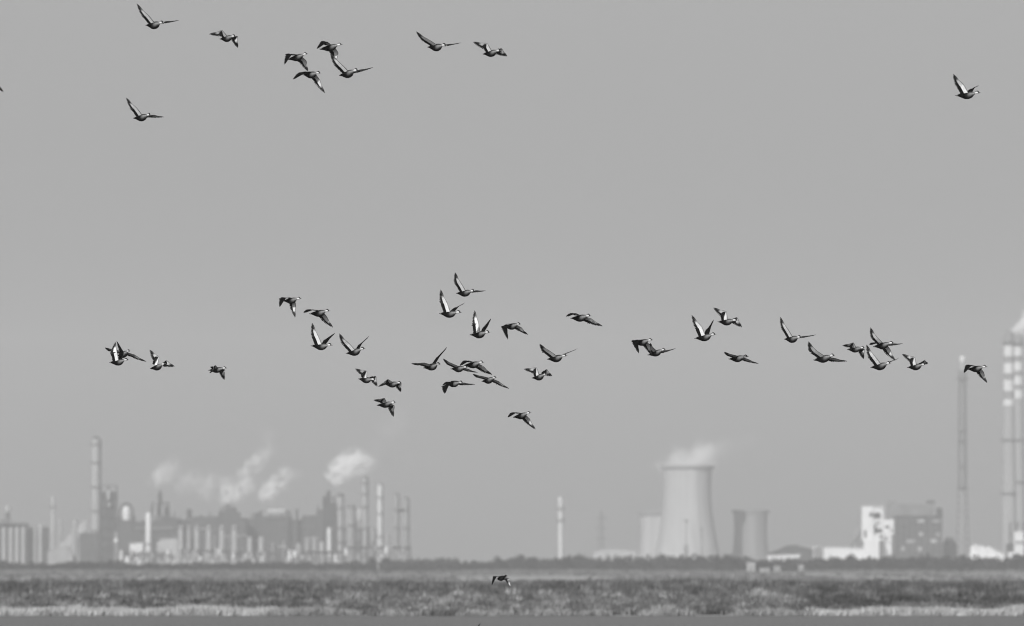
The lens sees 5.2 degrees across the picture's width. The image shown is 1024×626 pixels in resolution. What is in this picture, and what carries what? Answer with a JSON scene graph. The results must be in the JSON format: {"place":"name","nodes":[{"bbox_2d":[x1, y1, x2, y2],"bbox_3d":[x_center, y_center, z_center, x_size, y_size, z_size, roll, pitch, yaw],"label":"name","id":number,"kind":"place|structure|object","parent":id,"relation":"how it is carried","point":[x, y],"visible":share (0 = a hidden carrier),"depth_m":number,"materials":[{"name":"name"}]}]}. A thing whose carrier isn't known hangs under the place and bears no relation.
{"place":"outdoors","nodes":[
{"label":"outdoors","id":0,"kind":"place"},
{"bbox_2d":[109,342,128,365],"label":"duck","id":1,"kind":"object","parent":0,"point":[117,360],"visible":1,"depth_m":238.62},
{"bbox_2d":[126,98,161,120],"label":"duck","id":2,"kind":"object","parent":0,"point":[138,114],"visible":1,"depth_m":233.17},
{"bbox_2d":[137,4,178,28],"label":"duck","id":3,"kind":"object","parent":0,"point":[151,24],"visible":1,"depth_m":226.94},
{"bbox_2d":[150,350,173,370],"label":"duck","id":4,"kind":"object","parent":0,"point":[155,358],"visible":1,"depth_m":247.35},
{"bbox_2d":[209,365,225,378],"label":"duck","id":5,"kind":"object","parent":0,"point":[216,369],"visible":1,"depth_m":256.42},
{"bbox_2d":[210,30,237,47],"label":"duck","id":6,"kind":"object","parent":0,"point":[227,38],"visible":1,"depth_m":241.09},
{"bbox_2d":[279,297,301,315],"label":"duck","id":7,"kind":"object","parent":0,"point":[291,301],"visible":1,"depth_m":248.50},
{"bbox_2d":[284,52,307,70],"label":"duck","id":8,"kind":"object","parent":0,"point":[299,58],"visible":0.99,"depth_m":240.02},
{"bbox_2d":[293,71,324,92],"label":"duck","id":9,"kind":"object","parent":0,"point":[313,76],"visible":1,"depth_m":235.44},
{"bbox_2d":[304,309,332,326],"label":"duck","id":10,"kind":"object","parent":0,"point":[321,315],"visible":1,"depth_m":238.31},
{"bbox_2d":[311,323,334,349],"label":"duck","id":11,"kind":"object","parent":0,"point":[319,345],"visible":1,"depth_m":233.59},
{"bbox_2d":[317,41,342,58],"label":"duck","id":12,"kind":"object","parent":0,"point":[330,48],"visible":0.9,"depth_m":237.82},
{"bbox_2d":[330,53,372,77],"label":"duck","id":13,"kind":"object","parent":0,"point":[346,73],"visible":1,"depth_m":225.71},
{"bbox_2d":[339,334,368,355],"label":"duck","id":14,"kind":"object","parent":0,"point":[350,348],"visible":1,"depth_m":234.63},
{"bbox_2d":[356,369,376,385],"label":"duck","id":15,"kind":"object","parent":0,"point":[364,378],"visible":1,"depth_m":246.92},
{"bbox_2d":[374,398,394,416],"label":"duck","id":16,"kind":"object","parent":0,"point":[385,404],"visible":1,"depth_m":249.30},
{"bbox_2d":[378,379,401,391],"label":"duck","id":17,"kind":"object","parent":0,"point":[389,383],"visible":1,"depth_m":250.43},
{"bbox_2d":[411,347,446,370],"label":"duck","id":18,"kind":"object","parent":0,"point":[433,366],"visible":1,"depth_m":233.16},
{"bbox_2d":[417,32,458,50],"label":"duck","id":19,"kind":"object","parent":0,"point":[433,46],"visible":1,"depth_m":227.46},
{"bbox_2d":[439,290,463,317],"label":"duck","id":20,"kind":"object","parent":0,"point":[447,312],"visible":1,"depth_m":231.10},
{"bbox_2d":[441,380,474,393],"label":"duck","id":21,"kind":"object","parent":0,"point":[450,384],"visible":1,"depth_m":238.53},
{"bbox_2d":[443,359,477,372],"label":"duck","id":22,"kind":"object","parent":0,"point":[456,368],"visible":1,"depth_m":243.14},
{"bbox_2d":[454,273,482,296],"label":"duck","id":23,"kind":"object","parent":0,"point":[463,292],"visible":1,"depth_m":237.24},
{"bbox_2d":[460,360,491,374],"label":"duck","id":24,"kind":"object","parent":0,"point":[476,364],"visible":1,"depth_m":238.62},
{"bbox_2d":[470,310,490,337],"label":"duck","id":25,"kind":"object","parent":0,"point":[477,333],"visible":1,"depth_m":232.43},
{"bbox_2d":[473,42,506,56],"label":"duck","id":26,"kind":"object","parent":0,"point":[489,52],"visible":1,"depth_m":235.94},
{"bbox_2d":[473,374,508,388],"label":"duck","id":27,"kind":"object","parent":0,"point":[487,380],"visible":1,"depth_m":244.70},
{"bbox_2d":[0,616,1023,625],"bbox_3d":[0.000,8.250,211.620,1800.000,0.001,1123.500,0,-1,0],"label":"water","id":28,"kind":"structure","parent":0,"point":[512,620],"depth_m":710.13,"materials":[{"name":"grey liquid"}]},
{"bbox_2d":[0,0,1023,562],"label":"sky","id":29,"kind":"structure","parent":0,"point":[643,168],"materials":[{"name":"grey"}]},
{"bbox_2d":[1,568,1023,615],"bbox_3d":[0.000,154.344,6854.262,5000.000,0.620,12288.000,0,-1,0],"label":"ground","id":30,"kind":"structure","parent":0,"point":[573,578],"depth_m":2961.50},
{"bbox_2d":[2,527,5,560],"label":"storage silo","id":31,"kind":"object","parent":30,"relation":"on","point":[3,543],"visible":0.69,"depth_m":7057.55,"materials":[{"name":"metal"}]},
{"bbox_2d":[9,527,12,564],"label":"storage silo","id":32,"kind":"object","parent":30,"relation":"on","point":[10,544],"visible":0.79,"depth_m":7057.51,"materials":[{"name":"metal"}]},
{"bbox_2d":[0,523,28,564],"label":"process rack","id":33,"kind":"object","parent":30,"relation":"on","point":[14,525],"visible":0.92,"depth_m":7120.08,"materials":[{"name":"metal"}]},
{"bbox_2d":[15,527,18,562],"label":"storage silo","id":34,"kind":"object","parent":30,"relation":"on","point":[16,544],"visible":0.76,"depth_m":7057.54,"materials":[{"name":"metal"}]},
{"bbox_2d":[0,563,33,569],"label":"tree","id":35,"kind":"object","parent":30,"relation":"on","point":[9,566],"visible":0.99,"depth_m":4498.84,"materials":[{"name":"grey plant"}]},
{"bbox_2d":[21,527,24,563],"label":"storage silo","id":36,"kind":"object","parent":30,"relation":"on","point":[22,545],"visible":0.85,"depth_m":7057.52,"materials":[{"name":"metal"}]},
{"bbox_2d":[33,526,36,564],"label":"process column","id":37,"kind":"structure","parent":30,"relation":"on","point":[35,544],"depth_m":7067.74,"materials":[{"name":"metal"}]},
{"bbox_2d":[28,526,48,563],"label":"process rack","id":38,"kind":"object","parent":30,"relation":"on","point":[45,539],"visible":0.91,"depth_m":7130.06,"materials":[{"name":"metal"}]},
{"bbox_2d":[38,524,41,563],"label":"process column","id":39,"kind":"structure","parent":30,"relation":"on","point":[39,543],"depth_m":7067.55,"materials":[{"name":"metal"}]},
{"bbox_2d":[49,496,55,548],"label":"stack","id":40,"kind":"object","parent":30,"relation":"on","point":[52,507],"visible":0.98,"depth_m":7247.90,"materials":[{"name":"metal"}]},
{"bbox_2d":[34,563,83,570],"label":"tree","id":41,"kind":"object","parent":30,"relation":"on","point":[60,566],"visible":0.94,"depth_m":4498.40,"materials":[{"name":"grey plant"}]},
{"bbox_2d":[47,547,73,564],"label":"shed","id":42,"kind":"structure","parent":30,"relation":"on","point":[59,554],"depth_m":7028.39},
{"bbox_2d":[58,518,86,561],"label":"conveyor","id":43,"kind":"object","parent":30,"relation":"on","point":[67,541],"visible":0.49,"depth_m":7076.73,"materials":[{"name":"metal"}]},
{"bbox_2d":[72,520,77,563],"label":"process column","id":44,"kind":"structure","parent":30,"relation":"on","point":[75,539],"depth_m":7037.31,"materials":[{"name":"metal"}]},
{"bbox_2d":[79,533,98,562],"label":"process hall","id":45,"kind":"structure","parent":30,"relation":"on","point":[88,546],"depth_m":6978.50,"materials":[{"name":"grey metal"}]},
{"bbox_2d":[90,436,100,561],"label":"process column","id":46,"kind":"structure","parent":30,"relation":"on","point":[96,473],"depth_m":7017.67,"materials":[{"name":"metal"}]},
{"bbox_2d":[99,484,117,562],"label":"process rack","id":47,"kind":"object","parent":30,"relation":"on","point":[109,514],"visible":0.88,"depth_m":7060.23,"materials":[{"name":"metal"}]},
{"bbox_2d":[119,502,133,562],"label":"round vessel","id":48,"kind":"object","parent":30,"relation":"on","point":[126,526],"visible":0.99,"depth_m":6997.15,"materials":[{"name":"metal"}]},
{"bbox_2d":[129,543,143,564],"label":"box building","id":49,"kind":"structure","parent":30,"relation":"on","point":[136,545],"depth_m":6548.60,"materials":[{"name":"grey metal"}]},
{"bbox_2d":[99,512,184,563],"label":"process hall","id":50,"kind":"structure","parent":30,"relation":"on","point":[164,528],"depth_m":7158.67,"materials":[{"name":"paint"}]},
{"bbox_2d":[150,490,169,518],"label":"spire tower","id":51,"kind":"structure","parent":50,"relation":"on","point":[162,510],"depth_m":7165.17,"materials":[{"name":"metal"}]},
{"bbox_2d":[117,549,171,563],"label":"pipe rack","id":52,"kind":"object","parent":30,"relation":"on","point":[128,557],"visible":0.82,"depth_m":6477.98,"materials":[{"name":"metal"}]},
{"bbox_2d":[144,513,152,562],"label":"process column","id":53,"kind":"structure","parent":30,"relation":"on","point":[148,542],"depth_m":6597.44,"materials":[{"name":"metal"}]},
{"bbox_2d":[156,538,177,563],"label":"box building","id":54,"kind":"structure","parent":30,"relation":"on","point":[168,543],"depth_m":6578.58,"materials":[{"name":"metal"}]},
{"bbox_2d":[176,525,184,563],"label":"storage silo","id":55,"kind":"object","parent":30,"relation":"on","point":[180,528],"visible":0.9,"depth_m":7037.28,"materials":[{"name":"metal"}]},
{"bbox_2d":[192,525,200,562],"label":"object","id":56,"kind":"object","parent":30,"relation":"on","point":[196,528],"visible":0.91,"depth_m":7037.24,"materials":[{"name":"metal"}]},
{"bbox_2d":[180,548,229,563],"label":"pipe rack","id":57,"kind":"object","parent":30,"relation":"on","point":[217,558],"visible":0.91,"depth_m":6617.85,"materials":[{"name":"metal"}]},
{"bbox_2d":[204,525,212,556],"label":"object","id":58,"kind":"object","parent":30,"relation":"on","point":[208,528],"visible":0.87,"depth_m":7037.27,"materials":[{"name":"metal"}]},
{"bbox_2d":[178,502,247,562],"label":"process hall","id":59,"kind":"structure","parent":30,"relation":"on","point":[229,517],"depth_m":7198.71,"materials":[{"name":"metal"}]},
{"bbox_2d":[217,525,225,556],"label":"storage silo","id":60,"kind":"object","parent":30,"relation":"on","point":[221,528],"visible":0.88,"depth_m":7037.29,"materials":[{"name":"metal"}]},
{"bbox_2d":[230,525,238,556],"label":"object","id":61,"kind":"object","parent":30,"relation":"on","point":[234,528],"visible":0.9,"depth_m":7037.27,"materials":[{"name":"metal"}]},
{"bbox_2d":[229,550,277,563],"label":"pipe rack","id":62,"kind":"object","parent":30,"relation":"on","point":[259,554],"visible":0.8,"depth_m":6637.93,"materials":[{"name":"metal"}]},
{"bbox_2d":[246,503,337,564],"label":"process hall","id":63,"kind":"structure","parent":30,"relation":"on","point":[272,532],"depth_m":7228.68,"materials":[{"name":"paint"}]},
{"bbox_2d":[267,508,284,519],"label":"roof tank","id":64,"kind":"object","parent":63,"relation":"on","point":[278,511],"visible":1,"depth_m":7227.04,"materials":[{"name":"metal"}]},
{"bbox_2d":[284,549,342,564],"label":"pipe rack","id":65,"kind":"object","parent":30,"relation":"on","point":[295,552],"visible":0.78,"depth_m":6657.94,"materials":[{"name":"metal"}]},
{"bbox_2d":[322,490,336,563],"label":"spire tower","id":66,"kind":"structure","parent":30,"relation":"on","point":[329,514],"depth_m":7205.48,"materials":[{"name":"metal"}]},
{"bbox_2d":[336,493,344,563],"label":"process column","id":67,"kind":"structure","parent":30,"relation":"on","point":[341,527],"depth_m":6987.53,"materials":[{"name":"metal"}]},
{"bbox_2d":[346,504,355,561],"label":"process column","id":68,"kind":"structure","parent":30,"relation":"on","point":[350,525],"depth_m":7056.98,"materials":[{"name":"metal"}]},
{"bbox_2d":[356,509,362,559],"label":"reactor block","id":69,"kind":"structure","parent":30,"relation":"on","point":[359,515],"depth_m":7037.94,"materials":[{"name":"metal"}]},
{"bbox_2d":[344,528,375,562],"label":"pipe rack","id":70,"kind":"object","parent":30,"relation":"on","point":[359,536],"visible":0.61,"depth_m":7090.07,"materials":[{"name":"metal"}]},
{"bbox_2d":[361,476,368,563],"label":"process column","id":71,"kind":"structure","parent":30,"relation":"on","point":[364,528],"depth_m":6997.74,"materials":[{"name":"metal"}]},
{"bbox_2d":[343,545,410,563],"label":"pipe rack","id":72,"kind":"object","parent":30,"relation":"on","point":[380,554],"visible":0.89,"depth_m":6897.94,"materials":[{"name":"metal"}]},
{"bbox_2d":[376,483,383,559],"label":"process column","id":73,"kind":"structure","parent":30,"relation":"on","point":[380,497],"depth_m":6957.97,"materials":[{"name":"metal"}]},
{"bbox_2d":[392,493,399,560],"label":"process column","id":74,"kind":"structure","parent":30,"relation":"on","point":[396,508],"depth_m":7028.00,"materials":[{"name":"metal"}]},
{"bbox_2d":[402,497,409,560],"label":"process column","id":75,"kind":"structure","parent":30,"relation":"on","point":[406,508],"depth_m":7027.65,"materials":[{"name":"metal"}]},
{"bbox_2d":[400,558,434,570],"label":"tree","id":76,"kind":"object","parent":30,"relation":"on","point":[421,567],"visible":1,"depth_m":4568.56,"materials":[{"name":"grey plant"}]},
{"bbox_2d":[428,557,460,570],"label":"tree","id":77,"kind":"object","parent":30,"relation":"on","point":[449,560],"visible":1,"depth_m":4552.90,"materials":[{"name":"grey plant"}]},
{"bbox_2d":[0,576,1023,615],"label":"reed bed","id":78,"kind":"object","parent":30,"relation":"on","point":[707,596],"visible":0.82,"depth_m":915.28,"materials":[{"name":"plant"}]},
{"bbox_2d":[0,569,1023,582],"bbox_3d":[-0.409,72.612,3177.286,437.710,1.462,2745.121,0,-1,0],"label":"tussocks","id":79,"kind":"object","parent":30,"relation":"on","point":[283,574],"visible":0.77,"depth_m":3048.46,"materials":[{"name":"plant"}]},
{"bbox_2d":[0,552,1023,571],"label":"tree belt","id":80,"kind":"object","parent":30,"relation":"on","point":[727,563],"visible":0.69,"depth_m":4644.32,"materials":[{"name":"grey plant"}]},
{"bbox_2d":[0,603,1023,615],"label":"dry grass","id":81,"kind":"structure","parent":30,"relation":"on","point":[226,610],"depth_m":774.02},
{"bbox_2d":[507,555,529,569],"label":"tree","id":82,"kind":"object","parent":30,"relation":"on","point":[524,562],"visible":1,"depth_m":4548.46,"materials":[{"name":"grey plant"}]},
{"bbox_2d":[535,558,554,569],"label":"tree","id":83,"kind":"object","parent":30,"relation":"on","point":[541,565],"visible":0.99,"depth_m":4557.24,"materials":[{"name":"grey plant"}]},
{"bbox_2d":[558,497,562,558],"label":"chimney","id":84,"kind":"object","parent":30,"relation":"on","point":[560,527],"visible":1,"depth_m":6297.86,"materials":[{"name":"paint"}]},
{"bbox_2d":[573,555,605,569],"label":"tree","id":85,"kind":"object","parent":30,"relation":"on","point":[586,559],"visible":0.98,"depth_m":4563.56,"materials":[{"name":"grey plant"}]},
{"bbox_2d":[593,549,635,561],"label":"shed","id":86,"kind":"structure","parent":30,"relation":"on","point":[605,553],"depth_m":7798.25,"materials":[{"name":"metal"}]},
{"bbox_2d":[638,512,660,559],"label":"cooling tower","id":87,"kind":"structure","parent":30,"relation":"on","point":[650,523],"depth_m":8157.85,"materials":[{"name":"concrete"}]},
{"bbox_2d":[653,552,667,568],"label":"tree","id":88,"kind":"object","parent":30,"relation":"on","point":[661,561],"visible":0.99,"depth_m":4548.70,"materials":[{"name":"grey plant"}]},
{"bbox_2d":[654,466,720,565],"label":"cooling tower","id":89,"kind":"structure","parent":30,"relation":"on","point":[687,492],"depth_m":7983.09,"materials":[{"name":"concrete"}]},
{"bbox_2d":[731,510,768,561],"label":"cooling tower","id":90,"kind":"structure","parent":30,"relation":"on","point":[750,532],"depth_m":8059.99,"materials":[{"name":"concrete"}]},
{"bbox_2d":[766,554,800,562],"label":"shed","id":91,"kind":"structure","parent":30,"relation":"on","point":[782,557],"depth_m":5598.71,"materials":[{"name":"white metal"}]},
{"bbox_2d":[768,545,813,561],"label":"coal store","id":92,"kind":"structure","parent":30,"relation":"on","point":[806,554],"depth_m":6498.56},
{"bbox_2d":[822,506,893,560],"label":"white plant","id":93,"kind":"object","parent":30,"relation":"on","point":[875,526],"visible":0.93,"depth_m":5639.59,"materials":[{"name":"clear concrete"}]},
{"bbox_2d":[888,500,942,562],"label":"boiler house","id":94,"kind":"structure","parent":30,"relation":"on","point":[918,530],"depth_m":6898.66,"materials":[{"name":"concrete"}]},
{"bbox_2d":[943,537,956,559],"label":"annex","id":95,"kind":"object","parent":30,"relation":"on","point":[949,546],"visible":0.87,"depth_m":6948.52,"materials":[{"name":"grey metal"}]},
{"bbox_2d":[956,356,969,555],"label":"lattice stack","id":96,"kind":"object","parent":30,"relation":"on","point":[962,391],"visible":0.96,"depth_m":7698.06,"materials":[{"name":"metal"}]},
{"bbox_2d":[969,543,1006,565],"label":"stockpile","id":97,"kind":"object","parent":30,"relation":"on","point":[982,551],"visible":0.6,"depth_m":5997.87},
{"bbox_2d":[1000,332,1017,554],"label":"banded chimney","id":98,"kind":"object","parent":30,"relation":"on","point":[1008,493],"visible":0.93,"depth_m":8296.28,"materials":[{"name":"paint"}]},
{"bbox_2d":[1013,531,1023,554],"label":"box building","id":99,"kind":"structure","parent":30,"relation":"on","point":[1018,542],"depth_m":6398.67,"materials":[{"name":"white metal"}]},
{"bbox_2d":[1014,333,1023,530],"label":"banded chimney","id":100,"kind":"object","parent":30,"relation":"on","point":[1018,398],"visible":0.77,"depth_m":8376.66,"materials":[{"name":"paint"}]},
{"bbox_2d":[501,322,527,338],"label":"duck","id":101,"kind":"object","parent":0,"point":[511,326],"visible":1,"depth_m":243.90},
{"bbox_2d":[508,411,534,428],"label":"duck","id":102,"kind":"object","parent":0,"point":[524,418],"visible":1,"depth_m":245.38},
{"bbox_2d":[524,367,551,380],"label":"duck","id":103,"kind":"object","parent":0,"point":[537,375],"visible":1,"depth_m":244.81},
{"bbox_2d":[540,344,575,361],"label":"duck","id":104,"kind":"object","parent":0,"point":[553,356],"visible":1,"depth_m":232.13},
{"bbox_2d":[566,313,601,325],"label":"duck","id":105,"kind":"object","parent":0,"point":[580,318],"visible":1,"depth_m":234.17},
{"bbox_2d":[632,338,651,354],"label":"duck","id":106,"kind":"object","parent":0,"point":[644,343],"visible":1,"depth_m":245.16},
{"bbox_2d":[692,316,714,340],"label":"duck","id":107,"kind":"object","parent":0,"point":[703,336],"visible":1,"depth_m":231.59},
{"bbox_2d":[714,308,741,326],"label":"duck","id":108,"kind":"object","parent":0,"point":[725,320],"visible":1,"depth_m":237.91},
{"bbox_2d":[724,352,757,363],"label":"duck","id":109,"kind":"object","parent":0,"point":[735,358],"visible":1,"depth_m":239.39},
{"bbox_2d":[780,317,813,342],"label":"duck","id":110,"kind":"object","parent":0,"point":[790,338],"visible":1,"depth_m":233.07},
{"bbox_2d":[808,342,844,362],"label":"duck","id":111,"kind":"object","parent":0,"point":[821,358],"visible":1,"depth_m":229.53},
{"bbox_2d":[842,343,864,358],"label":"duck","id":112,"kind":"object","parent":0,"point":[855,349],"visible":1,"depth_m":251.18},
{"bbox_2d":[866,345,897,369],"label":"duck","id":113,"kind":"object","parent":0,"point":[874,360],"visible":1,"depth_m":231.16},
{"bbox_2d":[869,341,894,359],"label":"duck","id":114,"kind":"object","parent":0,"point":[884,347],"visible":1,"depth_m":242.10},
{"bbox_2d":[902,354,927,369],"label":"duck","id":115,"kind":"object","parent":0,"point":[912,361],"visible":1,"depth_m":243.13},
{"bbox_2d":[953,74,980,98],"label":"duck","id":116,"kind":"object","parent":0,"point":[964,92],"visible":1,"depth_m":228.72},
{"bbox_2d":[964,365,987,382],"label":"duck","id":117,"kind":"object","parent":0,"point":[978,370],"visible":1,"depth_m":244.44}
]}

